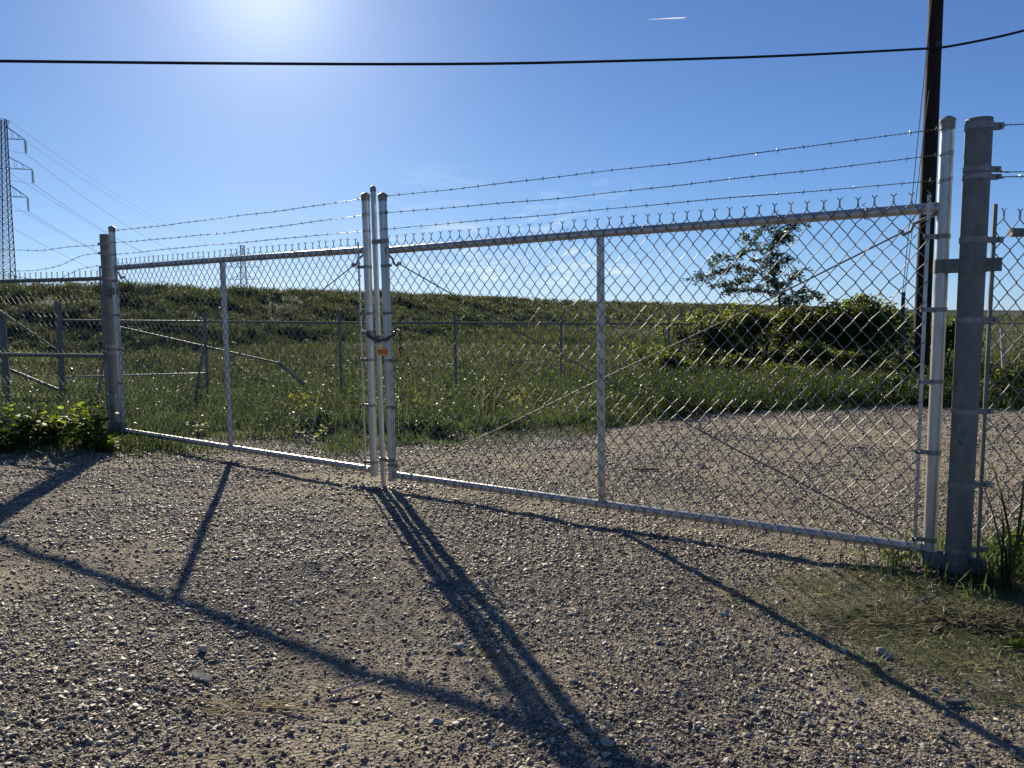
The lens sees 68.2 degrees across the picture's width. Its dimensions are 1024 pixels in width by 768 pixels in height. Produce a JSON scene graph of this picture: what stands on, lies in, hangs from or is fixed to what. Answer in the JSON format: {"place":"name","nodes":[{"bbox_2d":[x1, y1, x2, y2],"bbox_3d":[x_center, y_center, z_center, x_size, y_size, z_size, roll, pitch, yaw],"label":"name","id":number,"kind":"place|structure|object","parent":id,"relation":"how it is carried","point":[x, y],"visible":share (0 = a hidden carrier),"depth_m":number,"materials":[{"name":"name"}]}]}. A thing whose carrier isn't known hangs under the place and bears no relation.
{"place":"outdoors","nodes":[
{"label":"outdoors","id":0,"kind":"place"},
{"bbox_2d":[0,289,1023,767],"bbox_3d":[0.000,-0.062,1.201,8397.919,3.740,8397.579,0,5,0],"label":"ground","id":1,"kind":"structure","parent":0,"point":[502,691],"depth_m":2.93,"materials":[{"name":"grey gravel"}]},
{"bbox_2d":[0,119,34,278],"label":"transmission tower","id":2,"kind":"structure","parent":1,"relation":"on","point":[5,134],"depth_m":127.63,"materials":[{"name":"metal"}]},
{"bbox_2d":[0,209,163,282],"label":"power line","id":3,"kind":"object","parent":2,"relation":"attached to","point":[66,234],"visible":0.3,"depth_m":139.07,"materials":[{"name":"metal"}]},
{"bbox_2d":[2,167,213,265],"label":"power line","id":4,"kind":"object","parent":2,"relation":"attached to","point":[83,220],"visible":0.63,"depth_m":172.80,"materials":[{"name":"metal"}]},
{"bbox_2d":[6,201,212,279],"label":"power line","id":5,"kind":"object","parent":2,"relation":"attached to","point":[83,245],"visible":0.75,"depth_m":173.85,"materials":[{"name":"metal"}]},
{"bbox_2d":[2,118,223,244],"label":"power line","id":6,"kind":"object","parent":2,"relation":"attached to","point":[99,183],"visible":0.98,"depth_m":169.22,"materials":[{"name":"metal"}]},
{"bbox_2d":[10,130,224,245],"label":"power line","id":7,"kind":"object","parent":2,"relation":"attached to","point":[92,185],"visible":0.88,"depth_m":164.36,"materials":[{"name":"metal"}]},
{"bbox_2d":[2,148,245,266],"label":"power line","id":8,"kind":"object","parent":2,"relation":"attached to","point":[100,208],"visible":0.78,"depth_m":160.34,"materials":[{"name":"metal"}]},
{"bbox_2d":[4,179,258,278],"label":"power line","id":9,"kind":"object","parent":2,"relation":"attached to","point":[105,231],"visible":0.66,"depth_m":153.83,"materials":[{"name":"metal"}]},
{"bbox_2d":[0,421,36,452],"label":"broadleaf weed","id":10,"kind":"object","parent":1,"relation":"on","point":[11,438],"visible":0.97,"depth_m":6.95,"materials":[{"name":"green plant"}]},
{"bbox_2d":[1,402,59,445],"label":"broadleaf weed","id":11,"kind":"object","parent":1,"relation":"on","point":[29,428],"visible":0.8,"depth_m":7.16,"materials":[{"name":"green plant"}]},
{"bbox_2d":[0,244,109,431],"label":"chain link fence","id":12,"kind":"object","parent":1,"relation":"on","point":[50,280],"visible":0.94,"depth_m":8.16,"materials":[{"name":"metal"}]},
{"bbox_2d":[30,406,87,442],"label":"broadleaf weed","id":13,"kind":"object","parent":1,"relation":"on","point":[55,428],"visible":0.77,"depth_m":7.30,"materials":[{"name":"green plant"}]},
{"bbox_2d":[59,401,118,445],"bbox_3d":[-4.066,0.383,7.233,0.460,0.471,0.538,0,5,0],"label":"broadleaf weed","id":14,"kind":"object","parent":1,"relation":"on","point":[96,427],"visible":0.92,"depth_m":7.20,"materials":[{"name":"green plant"}]},
{"bbox_2d":[77,432,120,451],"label":"broadleaf weed","id":15,"kind":"object","parent":1,"relation":"on","point":[94,442],"visible":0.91,"depth_m":7.04,"materials":[{"name":"green plant"}]},
{"bbox_2d":[97,234,126,433],"bbox_3d":[-4.153,-0.384,7.886,0.299,2.320,0.124,2,6,28],"label":"gate post","id":16,"kind":"object","parent":1,"relation":"on","point":[108,291],"visible":0.77,"depth_m":7.84,"materials":[{"name":"grey metal"}]},
{"bbox_2d":[108,192,377,476],"bbox_3d":[-2.575,-0.450,6.777,3.713,2.160,0.102,3,6,34],"label":"gate leaf","id":17,"kind":"object","parent":16,"relation":"attached to","point":[364,250],"visible":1,"depth_m":6.55,"materials":[{"name":"metal"}]},
{"bbox_2d":[123,689,134,694],"bbox_3d":[-1.133,0.915,2.245,0.041,0.014,0.019,3,6,29],"label":"stone","id":18,"kind":"object","parent":1,"relation":"on","point":[130,692],"visible":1,"depth_m":2.24,"materials":[{"name":"stone"}]},
{"bbox_2d":[0,428,271,465],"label":"short grass","id":19,"kind":"structure","parent":1,"relation":"on","point":[134,442],"depth_m":7.15,"materials":[{"name":"green plant"}]},
{"bbox_2d":[146,632,156,636],"bbox_3d":[-1.280,0.890,2.686,0.038,0.018,0.028,0,5,0],"label":"stone","id":20,"kind":"object","parent":1,"relation":"on","point":[151,634],"visible":0.99,"depth_m":2.68,"materials":[{"name":"stone"}]},
{"bbox_2d":[186,420,207,437],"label":"broadleaf weed","id":21,"kind":"object","parent":1,"relation":"on","point":[197,432],"visible":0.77,"depth_m":8.24,"materials":[{"name":"green plant"}]},
{"bbox_2d":[197,645,206,651],"bbox_3d":[-1.051,0.903,2.572,0.040,0.033,0.021,4,7,41],"label":"stone","id":22,"kind":"object","parent":1,"relation":"on","point":[202,648],"visible":1,"depth_m":2.56,"materials":[{"name":"stone"}]},
{"bbox_2d":[193,671,212,681],"bbox_3d":[-0.970,0.915,2.365,0.069,0.020,0.029,3,6,30],"label":"flat chip","id":23,"kind":"object","parent":1,"relation":"on","point":[204,676],"visible":1,"depth_m":2.36,"materials":[{"name":"stone"}]},
{"bbox_2d":[228,245,260,285],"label":"transmission tower","id":24,"kind":"structure","parent":1,"relation":"on","point":[246,275],"depth_m":375.77,"materials":[{"name":"metal"}]},
{"bbox_2d":[172,695,346,716],"bbox_3d":[-0.738,0.928,2.183,0.534,0.020,0.122,0,5,0],"label":"dry straw","id":25,"kind":"object","parent":1,"relation":"on","point":[267,706],"visible":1,"depth_m":2.18,"materials":[{"name":"beige plant"}]},
{"bbox_2d":[282,401,340,429],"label":"weed clump","id":26,"kind":"object","parent":1,"relation":"on","point":[320,416],"visible":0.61,"depth_m":8.92,"materials":[{"name":"green plant"}]},
{"bbox_2d":[297,421,332,439],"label":"broadleaf weed","id":27,"kind":"object","parent":1,"relation":"on","point":[317,434],"visible":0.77,"depth_m":8.25,"materials":[{"name":"green plant"}]},
{"bbox_2d":[331,683,369,693],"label":"twig","id":28,"kind":"object","parent":1,"relation":"on","point":[340,689],"visible":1,"depth_m":2.32,"materials":[{"name":"brown wood"}]},
{"bbox_2d":[313,481,441,491],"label":"gravel","id":29,"kind":"structure","parent":1,"relation":"on","point":[367,486],"depth_m":5.75,"materials":[{"name":"grey gravel"}]},
{"bbox_2d":[0,278,815,360],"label":"levee weeds","id":30,"kind":"object","parent":1,"relation":"on","point":[235,298],"visible":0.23,"depth_m":35.86,"materials":[{"name":"green plant"}]},
{"bbox_2d":[386,412,462,435],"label":"weed clump","id":31,"kind":"object","parent":1,"relation":"on","point":[412,426],"visible":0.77,"depth_m":8.50,"materials":[{"name":"green plant"}]},
{"bbox_2d":[428,717,441,723],"bbox_3d":[-0.216,0.945,2.123,0.042,0.018,0.030,-2,5,-14],"label":"stone","id":32,"kind":"object","parent":1,"relation":"on","point":[434,720],"visible":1,"depth_m":2.12,"materials":[{"name":"stone"}]},
{"bbox_2d":[452,643,464,649],"bbox_3d":[-0.185,0.922,2.647,0.039,0.027,0.029,3,6,32],"label":"stone","id":33,"kind":"object","parent":1,"relation":"on","point":[458,646],"visible":1,"depth_m":2.64,"materials":[{"name":"stone"}]},
{"bbox_2d":[469,647,507,658],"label":"dry tuft","id":34,"kind":"object","parent":1,"relation":"on","point":[486,654],"visible":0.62,"depth_m":2.62,"materials":[{"name":"beige plant"}]},
{"bbox_2d":[0,280,985,359],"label":"levee forbs","id":35,"kind":"object","parent":1,"relation":"on","point":[639,305],"visible":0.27,"depth_m":43.70,"materials":[{"name":"leaves"},{"name":"plant foliage"}]},
{"bbox_2d":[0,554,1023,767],"bbox_3d":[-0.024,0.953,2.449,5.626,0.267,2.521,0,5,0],"label":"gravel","id":36,"kind":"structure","parent":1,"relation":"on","point":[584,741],"depth_m":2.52,"materials":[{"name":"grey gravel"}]},
{"bbox_2d":[0,312,1023,385],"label":"meadow grass","id":37,"kind":"structure","parent":1,"relation":"on","point":[590,337],"depth_m":25.36,"materials":[{"name":"green plant"}]},
{"bbox_2d":[0,301,1023,406],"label":"fence","id":38,"kind":"object","parent":1,"relation":"on","point":[60,326],"visible":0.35,"depth_m":12.51,"materials":[{"name":"metal"}]},
{"bbox_2d":[0,345,1023,432],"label":"tall weeds","id":39,"kind":"object","parent":1,"relation":"on","point":[66,385],"visible":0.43,"depth_m":11.72,"materials":[{"name":"green plant"}]},
{"bbox_2d":[0,317,1023,380],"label":"meadow forbs","id":40,"kind":"object","parent":1,"relation":"on","point":[409,340],"visible":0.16,"depth_m":19.57,"materials":[{"name":"green plant"}]},
{"bbox_2d":[0,340,1023,438],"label":"dead stalks","id":41,"kind":"object","parent":1,"relation":"on","point":[376,394],"visible":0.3,"depth_m":12.16,"materials":[{"name":"beige plant"}]},
{"bbox_2d":[0,362,1023,435],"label":"meadow forbs","id":42,"kind":"object","parent":1,"relation":"on","point":[436,415],"visible":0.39,"depth_m":10.97,"materials":[{"name":"green plant"}]},
{"bbox_2d":[599,738,613,746],"bbox_3d":[0.254,0.961,2.030,0.041,0.022,0.023,0,5,7],"label":"stone","id":43,"kind":"object","parent":1,"relation":"on","point":[605,742],"visible":1,"depth_m":2.02,"materials":[{"name":"stone"}]},
{"bbox_2d":[618,338,678,369],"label":"shrub","id":44,"kind":"object","parent":1,"relation":"on","point":[652,350],"visible":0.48,"depth_m":16.55,"materials":[{"name":"green plant"}]},
{"bbox_2d":[626,408,674,414],"bbox_3d":[1.903,0.386,10.463,0.722,0.051,0.139,2,6,24],"label":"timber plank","id":45,"kind":"object","parent":1,"relation":"on","point":[646,410],"visible":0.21,"depth_m":10.40,"materials":[{"name":"brown wood"}]},
{"bbox_2d":[650,314,691,356],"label":"shrub","id":46,"kind":"object","parent":1,"relation":"on","point":[673,332],"visible":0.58,"depth_m":17.28,"materials":[{"name":"green plant"}]},
{"bbox_2d":[649,350,714,372],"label":"shrub","id":47,"kind":"object","parent":1,"relation":"on","point":[667,356],"visible":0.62,"depth_m":15.53,"materials":[{"name":"green plant"}]},
{"bbox_2d":[683,308,748,372],"bbox_3d":[4.587,-0.888,17.097,1.431,1.695,1.014,0,5,0],"label":"shrub","id":48,"kind":"object","parent":1,"relation":"on","point":[720,339],"visible":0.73,"depth_m":16.88,"materials":[{"name":"green plant"}]},
{"bbox_2d":[683,338,757,368],"bbox_3d":[4.537,-0.562,16.476,1.755,0.892,0.790,0,5,0],"label":"shrub","id":49,"kind":"object","parent":1,"relation":"on","point":[740,346],"visible":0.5,"depth_m":16.29,"materials":[{"name":"green plant"}]},
{"bbox_2d":[718,612,728,616],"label":"stone","id":50,"kind":"object","parent":1,"relation":"on","point":[724,614],"visible":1,"depth_m":3.09,"materials":[{"name":"stone"}]},
{"bbox_2d":[711,353,765,372],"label":"shrub","id":51,"kind":"object","parent":1,"relation":"on","point":[740,362],"visible":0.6,"depth_m":15.07,"materials":[{"name":"green plant"}]},
{"bbox_2d":[682,223,827,339],"bbox_3d":[5.635,-2.013,17.713,3.316,3.861,1.383,-1,5,-12],"label":"sapling tree","id":52,"kind":"object","parent":1,"relation":"on","point":[778,286],"visible":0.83,"depth_m":17.62,"materials":[{"name":"green plant"}]},
{"bbox_2d":[725,345,792,368],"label":"shrub","id":53,"kind":"object","parent":1,"relation":"on","point":[754,351],"visible":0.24,"depth_m":16.25,"materials":[{"name":"green plant"}]},
{"bbox_2d":[718,297,821,369],"bbox_3d":[5.957,-1.148,17.637,2.638,1.783,1.353,0,5,0],"label":"shrub","id":54,"kind":"object","parent":1,"relation":"on","point":[779,321],"visible":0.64,"depth_m":17.35,"materials":[{"name":"green plant"}]},
{"bbox_2d":[747,360,814,378],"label":"shrub","id":55,"kind":"object","parent":1,"relation":"on","point":[784,367],"visible":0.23,"depth_m":14.10,"materials":[{"name":"green plant"}]},
{"bbox_2d":[765,337,838,370],"bbox_3d":[6.085,-0.530,15.623,1.745,0.904,1.140,0,5,0],"label":"shrub","id":56,"kind":"object","parent":1,"relation":"on","point":[803,349],"visible":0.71,"depth_m":15.39,"materials":[{"name":"green plant"}]},
{"bbox_2d":[785,374,862,388],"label":"shrub","id":57,"kind":"object","parent":1,"relation":"on","point":[817,381],"visible":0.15,"depth_m":12.48,"materials":[{"name":"green plant"}]},
{"bbox_2d":[811,348,886,375],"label":"shrub","id":58,"kind":"object","parent":1,"relation":"on","point":[860,357],"visible":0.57,"depth_m":15.25,"materials":[{"name":"green plant"}]},
{"bbox_2d":[801,289,913,370],"bbox_3d":[7.787,-1.194,17.100,2.569,1.925,1.840,0,5,0],"label":"shrub","id":59,"kind":"object","parent":1,"relation":"on","point":[861,320],"visible":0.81,"depth_m":16.72,"materials":[{"name":"green plant"}]},
{"bbox_2d":[876,647,886,655],"bbox_3d":[1.325,0.959,2.711,0.037,0.031,0.024,1,5,11],"label":"stone","id":60,"kind":"object","parent":1,"relation":"on","point":[881,651],"visible":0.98,"depth_m":2.71,"materials":[{"name":"stone"}]},
{"bbox_2d":[884,653,892,658],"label":"stone","id":61,"kind":"object","parent":1,"relation":"on","point":[888,656],"visible":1,"depth_m":2.69,"materials":[{"name":"stone"}]},
{"bbox_2d":[880,540,909,561],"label":"broadleaf weed","id":62,"kind":"object","parent":1,"relation":"on","point":[885,552],"visible":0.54,"depth_m":3.89,"materials":[{"name":"green plant"}]},
{"bbox_2d":[767,596,1023,649],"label":"dry grass","id":63,"kind":"object","parent":1,"relation":"on","point":[983,622],"visible":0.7,"depth_m":3.03,"materials":[{"name":"dry grass"}]},
{"bbox_2d":[872,356,929,377],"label":"shrub","id":64,"kind":"object","parent":1,"relation":"on","point":[912,362],"visible":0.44,"depth_m":13.92,"materials":[{"name":"green plant"}]},
{"bbox_2d":[858,371,944,396],"bbox_3d":[6.371,0.046,12.252,1.654,0.546,0.891,-3,6,-22],"label":"shrub","id":65,"kind":"object","parent":1,"relation":"on","point":[881,380],"visible":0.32,"depth_m":12.20,"materials":[{"name":"green plant"}]},
{"bbox_2d":[781,517,1023,609],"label":"green grass","id":66,"kind":"structure","parent":1,"relation":"on","point":[985,554],"depth_m":3.69,"materials":[{"name":"green plant"}]},
{"bbox_2d":[912,0,943,375],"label":"utility pole","id":67,"kind":"object","parent":1,"relation":"on","point":[932,84],"visible":0.75,"depth_m":14.37,"materials":[{"name":"brown wood"}]},
{"bbox_2d":[0,29,1023,65],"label":"overhead cable","id":68,"kind":"object","parent":67,"relation":"attached to","point":[430,64],"visible":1,"depth_m":12.58,"materials":[{"name":"black rubber"}]},
{"bbox_2d":[902,0,931,291],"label":"guy wire","id":69,"kind":"object","parent":67,"relation":"attached to","point":[918,134],"visible":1,"depth_m":14.14,"materials":[{"name":"metal"}]},
{"bbox_2d":[898,292,905,376],"bbox_3d":[7.245,-0.857,14.087,0.068,1.706,0.517,3,6,29],"label":"guy guard","id":70,"kind":"object","parent":69,"relation":"attached to","point":[901,327],"visible":0.62,"depth_m":14.09,"materials":[{"name":"plastic"}]},
{"bbox_2d":[904,89,929,291],"bbox_3d":[7.666,-4.002,14.246,0.811,4.543,0.014,-5,7,-39],"label":"guy wire","id":71,"kind":"object","parent":67,"relation":"attached to","point":[917,182],"visible":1,"depth_m":14.24,"materials":[{"name":"metal"}]},
{"bbox_2d":[873,568,1023,597],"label":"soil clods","id":72,"kind":"object","parent":1,"relation":"on","point":[1021,581],"visible":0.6,"depth_m":3.58,"materials":[{"name":"brown soil"}]},
{"bbox_2d":[942,698,967,705],"bbox_3d":[1.381,0.989,2.358,0.078,0.018,0.022,-1,5,-12],"label":"rock","id":73,"kind":"object","parent":1,"relation":"on","point":[955,701],"visible":1,"depth_m":2.35,"materials":[{"name":"grey stone"}]},
{"bbox_2d":[930,318,985,366],"bbox_3d":[9.804,-0.878,16.940,1.539,1.222,1.049,0,5,0],"label":"shrub","id":74,"kind":"object","parent":1,"relation":"on","point":[950,336],"visible":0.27,"depth_m":16.63,"materials":[{"name":"green plant"}]},
{"bbox_2d":[921,116,1004,575],"bbox_3d":[2.162,-0.052,3.633,0.286,2.370,0.127,2,6,26],"label":"gate post","id":75,"kind":"object","parent":1,"relation":"on","point":[972,265],"visible":0.95,"depth_m":3.58,"materials":[{"name":"grey metal"}]},
{"bbox_2d":[367,116,956,558],"bbox_3d":[0.515,-0.233,4.710,3.805,2.312,0.113,3,6,33],"label":"gate leaf","id":76,"kind":"object","parent":75,"relation":"attached to","point":[939,208],"visible":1,"depth_m":4.35,"materials":[{"name":"metal"}]},
{"bbox_2d":[366,329,402,356],"bbox_3d":[-0.944,-0.310,5.659,0.358,0.207,0.172,2,6,26],"label":"security chain","id":77,"kind":"object","parent":76,"relation":"attached to","point":[390,336],"visible":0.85,"depth_m":5.56,"materials":[{"name":"metal"}]},
{"bbox_2d":[377,341,386,355],"bbox_3d":[-0.953,-0.263,5.559,0.065,0.106,0.027,0,5,7],"label":"padlock","id":78,"kind":"object","parent":77,"relation":"hanging from","point":[382,351],"visible":1,"depth_m":5.55,"materials":[{"name":"orange paint"}]},
{"bbox_2d":[975,121,1023,571],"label":"chain link fence","id":79,"kind":"object","parent":1,"relation":"on","point":[1015,232],"visible":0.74,"depth_m":3.62,"materials":[{"name":"metal"}]},
{"bbox_2d":[978,455,1023,591],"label":"cane grass","id":80,"kind":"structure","parent":1,"relation":"on","point":[1010,553],"depth_m":3.44,"materials":[{"name":"green plant"}]},
{"bbox_2d":[980,363,1023,391],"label":"shrub","id":81,"kind":"object","parent":1,"relation":"on","point":[998,372],"visible":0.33,"depth_m":12.09,"materials":[{"name":"green plant"}]},
{"bbox_2d":[1000,328,1004,367],"bbox_3d":[8.399,-0.549,12.959,0.048,0.816,0.133,-1,5,-10],"label":"survey stake","id":82,"kind":"object","parent":1,"relation":"on","point":[1002,348],"visible":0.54,"depth_m":12.95,"materials":[{"name":"white wood"}]},
{"bbox_2d":[990,509,1023,568],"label":"broadleaf weed","id":83,"kind":"object","parent":1,"relation":"on","point":[1021,549],"visible":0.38,"depth_m":3.81,"materials":[{"name":"green plant"}]},
{"bbox_2d":[998,635,1023,650],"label":"broadleaf weed","id":84,"kind":"object","parent":1,"relation":"on","point":[1016,640],"visible":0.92,"depth_m":2.82,"materials":[{"name":"green plant"}]},
{"bbox_2d":[0,474,1023,576],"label":"gravel","id":85,"kind":"structure","parent":0,"point":[690,542],"depth_m":4.53,"materials":[{"name":"grey gravel"}]},
{"bbox_2d":[0,432,1023,487],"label":"gravel","id":86,"kind":"structure","parent":0,"point":[300,466],"depth_m":6.77,"materials":[{"name":"grey gravel"}]},
{"bbox_2d":[0,364,1023,455],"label":"grass","id":87,"kind":"structure","parent":0,"point":[591,417],"depth_m":10.01,"materials":[{"name":"green plant"}]},
{"bbox_2d":[274,371,743,408],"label":"wildflowers","id":88,"kind":"object","parent":87,"relation":"on","point":[408,389],"visible":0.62,"depth_m":9.90,"materials":[{"name":"yellow plant"}]},
{"bbox_2d":[0,0,1023,309],"label":"sky","id":89,"kind":"structure","parent":0,"point":[178,143],"materials":[{"name":"blue"}]},
{"bbox_2d":[193,401,1023,434],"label":"gravel","id":90,"kind":"structure","parent":0,"point":[909,408],"depth_m":9.57,"materials":[{"name":"grey gravel"}]},
{"bbox_2d":[632,468,657,469],"bbox_3d":[1.144,0.735,6.527,0.221,0.019,0.018,0,5,1],"label":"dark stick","id":91,"kind":"object","parent":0,"point":[645,469],"visible":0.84,"depth_m":6.52,"materials":[{"name":"wood"}]},
{"bbox_2d":[586,359,1023,422],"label":"tall grass","id":92,"kind":"structure","parent":0,"point":[716,406],"depth_m":11.40,"materials":[{"name":"green plant"}]},
{"bbox_2d":[698,550,1023,724],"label":"cut grass","id":93,"kind":"structure","parent":0,"point":[1015,664],"depth_m":2.99,"materials":[{"name":"green plant"}]},
{"bbox_2d":[772,604,1004,640],"bbox_3d":[1.500,0.946,3.035,0.967,0.032,0.355,0,5,0],"label":"dry straw","id":94,"kind":"object","parent":93,"relation":"on","point":[881,622],"visible":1,"depth_m":3.03,"materials":[{"name":"beige plant"}]}
]}

